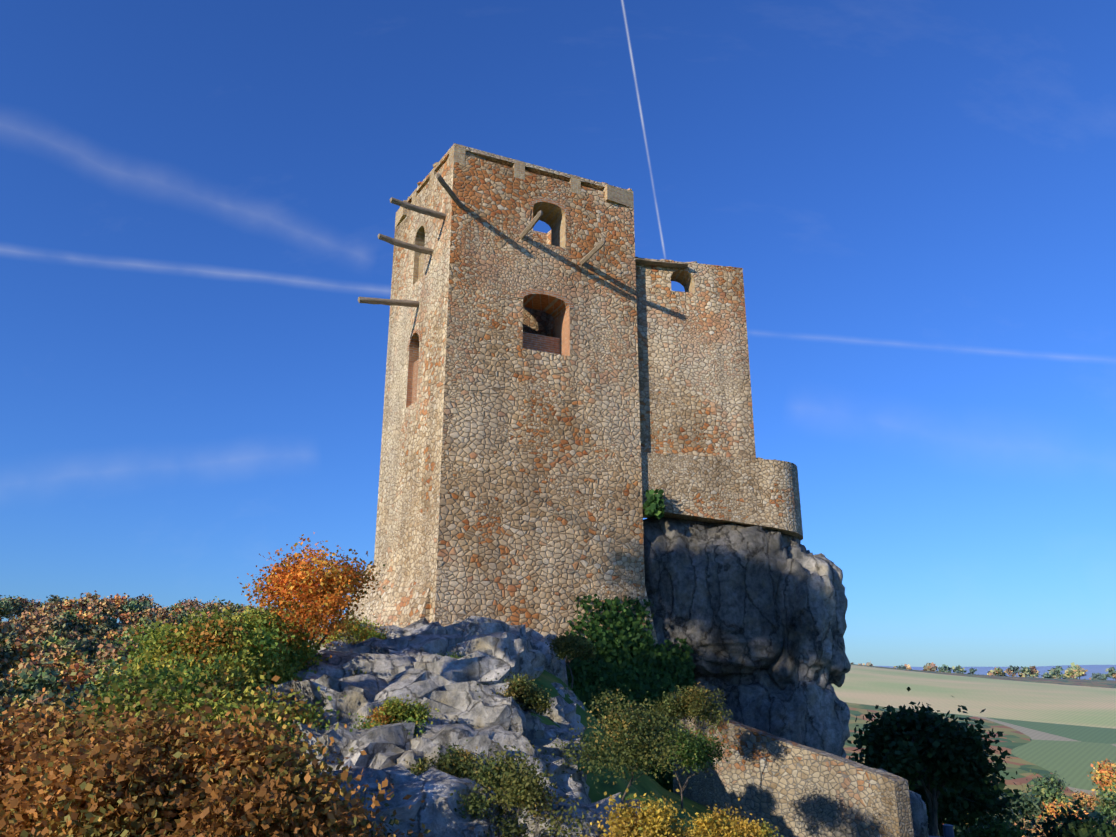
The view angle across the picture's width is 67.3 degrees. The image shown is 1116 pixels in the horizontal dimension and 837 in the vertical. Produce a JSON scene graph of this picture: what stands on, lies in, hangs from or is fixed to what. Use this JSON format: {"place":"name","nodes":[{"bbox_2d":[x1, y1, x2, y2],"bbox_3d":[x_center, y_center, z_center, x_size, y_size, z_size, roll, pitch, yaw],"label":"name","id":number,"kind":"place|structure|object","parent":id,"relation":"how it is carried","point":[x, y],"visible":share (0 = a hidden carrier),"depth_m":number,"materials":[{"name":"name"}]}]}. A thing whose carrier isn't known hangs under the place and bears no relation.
{"place":"outdoors","nodes":[
{"label":"outdoors","id":0,"kind":"place"},
{"bbox_2d":[0,621,1115,835],"bbox_3d":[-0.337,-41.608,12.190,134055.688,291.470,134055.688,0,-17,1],"label":"terrain","id":1,"kind":"structure","parent":0,"point":[1065,729],"depth_m":453.33,"materials":[{"name":"green plant"}]},
{"bbox_2d":[0,679,192,836],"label":"bush","id":2,"kind":"object","parent":1,"relation":"on","point":[16,739],"visible":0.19,"depth_m":11.64,"materials":[{"name":"brown plant"}]},
{"bbox_2d":[86,659,211,724],"bbox_3d":[-8.683,7.514,19.062,3.988,4.520,4.024,0,-17,1],"label":"bush","id":3,"kind":"object","parent":1,"relation":"on","point":[106,678],"depth_m":18.88,"materials":[{"name":"green plant"}]},
{"bbox_2d":[0,590,315,730],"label":"hill trees","id":4,"kind":"object","parent":1,"relation":"on","point":[43,646],"visible":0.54,"depth_m":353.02,"materials":[{"name":"green plant"}]},
{"bbox_2d":[59,639,352,762],"bbox_3d":[-6.154,5.997,15.065,5.753,3.968,4.733,0,-17,1],"label":"bush","id":5,"kind":"object","parent":1,"relation":"on","point":[231,687],"visible":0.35,"depth_m":14.74,"materials":[{"name":"green plant"}]},
{"bbox_2d":[99,599,316,688],"bbox_3d":[-7.256,6.257,17.800,4.339,4.676,3.862,15,-22,-40],"label":"bush","id":6,"kind":"object","parent":1,"relation":"on","point":[222,634],"visible":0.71,"depth_m":17.37,"materials":[{"name":"green plant"}]},
{"bbox_2d":[0,665,430,836],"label":"bush","id":7,"kind":"object","parent":1,"relation":"on","point":[235,783],"visible":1,"depth_m":10.05,"materials":[{"name":"brown plant"}]},
{"bbox_2d":[204,603,329,684],"bbox_3d":[-6.850,6.120,19.080,3.243,3.772,2.963,0,-17,1],"label":"bush","id":8,"kind":"object","parent":1,"relation":"on","point":[306,652],"visible":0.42,"depth_m":19.06,"materials":[{"name":"green plant"}]},
{"bbox_2d":[237,534,384,664],"bbox_3d":[-5.925,4.976,20.236,3.800,4.595,3.443,-14,-22,39],"label":"bush","id":9,"kind":"object","parent":1,"relation":"on","point":[320,598],"visible":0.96,"depth_m":19.80,"materials":[{"name":"orange plant"}]},
{"bbox_2d":[313,614,388,647],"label":"shrub","id":10,"kind":"object","parent":1,"relation":"on","point":[368,633],"visible":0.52,"depth_m":22.93,"materials":[{"name":"green plant"}]},
{"bbox_2d":[345,668,366,675],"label":"grass tuft","id":11,"kind":"object","parent":1,"relation":"on","point":[355,671],"visible":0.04,"depth_m":19.33,"materials":[{"name":"green plant"}]},
{"bbox_2d":[196,616,640,836],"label":"outcrop rock","id":12,"kind":"object","parent":1,"relation":"on","point":[400,663],"visible":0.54,"depth_m":16.57,"materials":[{"name":"stone"}]},
{"bbox_2d":[351,694,438,737],"bbox_3d":[-3.049,6.038,15.630,1.659,1.716,1.747,0,-17,1],"label":"shrub","id":13,"kind":"object","parent":12,"relation":"on","point":[393,710],"visible":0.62,"depth_m":15.55,"materials":[{"name":"green plant"}]},
{"bbox_2d":[407,739,491,786],"bbox_3d":[-1.736,6.236,13.884,1.754,1.736,1.761,0,-17,1],"label":"shrub","id":14,"kind":"object","parent":12,"relation":"on","point":[458,761],"visible":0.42,"depth_m":13.79,"materials":[{"name":"green plant"}]},
{"bbox_2d":[475,669,558,714],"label":"shrub","id":15,"kind":"object","parent":12,"relation":"on","point":[521,690],"visible":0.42,"depth_m":17.62,"materials":[{"name":"green plant"}]},
{"bbox_2d":[450,740,605,836],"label":"shrub","id":16,"kind":"object","parent":12,"relation":"on","point":[522,788],"visible":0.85,"depth_m":12.20,"materials":[{"name":"green plant"}]},
{"bbox_2d":[545,631,598,687],"bbox_3d":[0.397,6.641,23.129,1.497,1.509,1.534,0,-17,1],"label":"tree","id":17,"kind":"object","parent":12,"relation":"on","point":[568,647],"visible":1,"depth_m":23.10,"materials":[{"name":"green plant"}]},
{"bbox_2d":[433,651,469,658],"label":"grass tuft","id":18,"kind":"object","parent":1,"relation":"on","point":[452,656],"visible":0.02,"depth_m":20.63,"materials":[{"name":"green plant"}]},
{"bbox_2d":[345,143,645,661],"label":"tower","id":19,"kind":"structure","parent":1,"relation":"on","point":[510,484],"depth_m":28.70,"materials":[{"name":"stone"}]},
{"bbox_2d":[358,297,419,306],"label":"beam","id":20,"kind":"structure","parent":19,"relation":"attached to","point":[393,302],"depth_m":29.69,"materials":[{"name":"brown wood"}]},
{"bbox_2d":[378,233,432,254],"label":"beam","id":21,"kind":"structure","parent":19,"relation":"attached to","point":[409,246],"depth_m":29.43,"materials":[{"name":"brown wood"}]},
{"bbox_2d":[390,197,445,219],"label":"beam","id":22,"kind":"structure","parent":19,"relation":"attached to","point":[424,211],"depth_m":28.89,"materials":[{"name":"brown wood"}]},
{"bbox_2d":[435,172,463,207],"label":"wooden beam","id":23,"kind":"structure","parent":19,"relation":"attached to","point":[450,192],"depth_m":28.22,"materials":[{"name":"brown wood"}]},
{"bbox_2d":[519,210,542,238],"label":"beam","id":24,"kind":"structure","parent":19,"relation":"attached to","point":[531,225],"depth_m":29.08,"materials":[{"name":"brown wood"}]},
{"bbox_2d":[579,238,605,264],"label":"beam","id":25,"kind":"structure","parent":19,"relation":"attached to","point":[592,252],"depth_m":29.94,"materials":[{"name":"brown wood"}]},
{"bbox_2d":[643,489,665,518],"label":"shrub","id":26,"kind":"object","parent":19,"relation":"attached to","point":[655,503],"depth_m":29.06,"materials":[{"name":"green plant"}]},
{"bbox_2d":[537,685,704,799],"bbox_3d":[1.057,6.380,15.358,3.255,2.946,2.891,0,-17,1],"label":"shrub","id":27,"kind":"object","parent":1,"relation":"on","point":[646,743],"visible":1,"depth_m":15.17,"materials":[{"name":"green plant"}]},
{"bbox_2d":[577,788,709,836],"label":"shrub","id":28,"kind":"object","parent":1,"relation":"on","point":[651,823],"visible":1,"depth_m":11.46,"materials":[{"name":"yellow plant"}]},
{"bbox_2d":[645,588,657,654],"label":"corner buttress","id":29,"kind":"structure","parent":1,"relation":"on","point":[653,633],"depth_m":28.11,"materials":[{"name":"stone"}]},
{"bbox_2d":[639,721,738,810],"bbox_3d":[2.784,7.636,18.229,2.288,2.175,2.170,7,-18,-22],"label":"tree","id":30,"kind":"object","parent":1,"relation":"on","point":[695,745],"visible":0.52,"depth_m":18.04,"materials":[{"name":"green plant"}]},
{"bbox_2d":[648,682,738,771],"bbox_3d":[3.418,7.859,21.405,2.014,2.174,1.966,16,-23,-42],"label":"tree","id":31,"kind":"object","parent":1,"relation":"on","point":[696,702],"visible":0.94,"depth_m":21.37,"materials":[{"name":"green plant"}]},
{"bbox_2d":[676,798,783,836],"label":"shrub","id":32,"kind":"object","parent":1,"relation":"on","point":[707,826],"visible":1,"depth_m":13.70,"materials":[{"name":"yellow plant"}]},
{"bbox_2d":[643,516,928,836],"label":"limestone crag","id":33,"kind":"structure","parent":1,"relation":"on","point":[755,615],"depth_m":28.95,"materials":[{"name":"grey stone"}]},
{"bbox_2d":[565,594,696,791],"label":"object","id":34,"kind":"object","parent":33,"relation":"attached to","point":[640,671],"visible":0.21,"depth_m":27.11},
{"bbox_2d":[635,257,755,517],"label":"tower","id":35,"kind":"structure","parent":33,"relation":"on","point":[695,396],"depth_m":31.58,"materials":[{"name":"stone"}]},
{"bbox_2d":[635,258,688,267],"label":"wooden beam","id":36,"kind":"structure","parent":35,"relation":"attached to","point":[659,263],"depth_m":32.24,"materials":[{"name":"brown wood"}]},
{"bbox_2d":[641,452,802,539],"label":"bastion wall","id":37,"kind":"structure","parent":33,"relation":"on","point":[749,492],"depth_m":30.25,"materials":[{"name":"grey stone"}]},
{"bbox_2d":[643,452,775,459],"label":"bastion wall","id":38,"kind":"structure","parent":37,"relation":"on","point":[697,455],"depth_m":30.38,"materials":[{"name":"grey stone"}]},
{"bbox_2d":[671,694,913,836],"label":"retaining wall","id":39,"kind":"structure","parent":1,"relation":"on","point":[789,788],"depth_m":22.46,"materials":[{"name":"stone"}]},
{"bbox_2d":[847,687,1016,835],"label":"tree","id":40,"kind":"object","parent":1,"relation":"on","point":[945,752],"visible":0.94,"depth_m":39.14,"materials":[{"name":"green plant"}]},
{"bbox_2d":[929,824,954,836],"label":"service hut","id":41,"kind":"object","parent":1,"relation":"on","point":[948,830],"visible":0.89,"depth_m":27.00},
{"bbox_2d":[906,757,1032,836],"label":"slope tree","id":42,"kind":"object","parent":1,"relation":"on","point":[952,806],"visible":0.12,"depth_m":44.69,"materials":[{"name":"green plant"}]},
{"bbox_2d":[927,782,1017,835],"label":"slope tree","id":43,"kind":"object","parent":1,"relation":"on","point":[974,824],"visible":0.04,"depth_m":53.71,"materials":[{"name":"green plant"}]},
{"bbox_2d":[850,661,1115,679],"bbox_3d":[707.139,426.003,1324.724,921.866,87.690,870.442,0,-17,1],"label":"hedge trees","id":44,"kind":"object","parent":1,"relation":"on","point":[1075,671],"visible":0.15,"depth_m":1106.96,"materials":[{"name":"green plant"}]},
{"bbox_2d":[939,815,1039,836],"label":"slope tree","id":45,"kind":"object","parent":1,"relation":"on","point":[1006,831],"visible":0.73,"depth_m":58.54,"materials":[{"name":"green plant"}]},
{"bbox_2d":[928,758,1115,836],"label":"valley trees","id":46,"kind":"object","parent":1,"relation":"on","point":[1046,792],"visible":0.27,"depth_m":235.69,"materials":[{"name":"green plant"}]},
{"bbox_2d":[1018,797,1115,836],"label":"slope tree","id":47,"kind":"object","parent":1,"relation":"on","point":[1069,827],"visible":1,"depth_m":42.54,"materials":[{"name":"green plant"}]},
{"bbox_2d":[0,0,1115,666],"label":"sky","id":48,"kind":"structure","parent":0,"point":[914,201],"materials":[{"name":"blue"}]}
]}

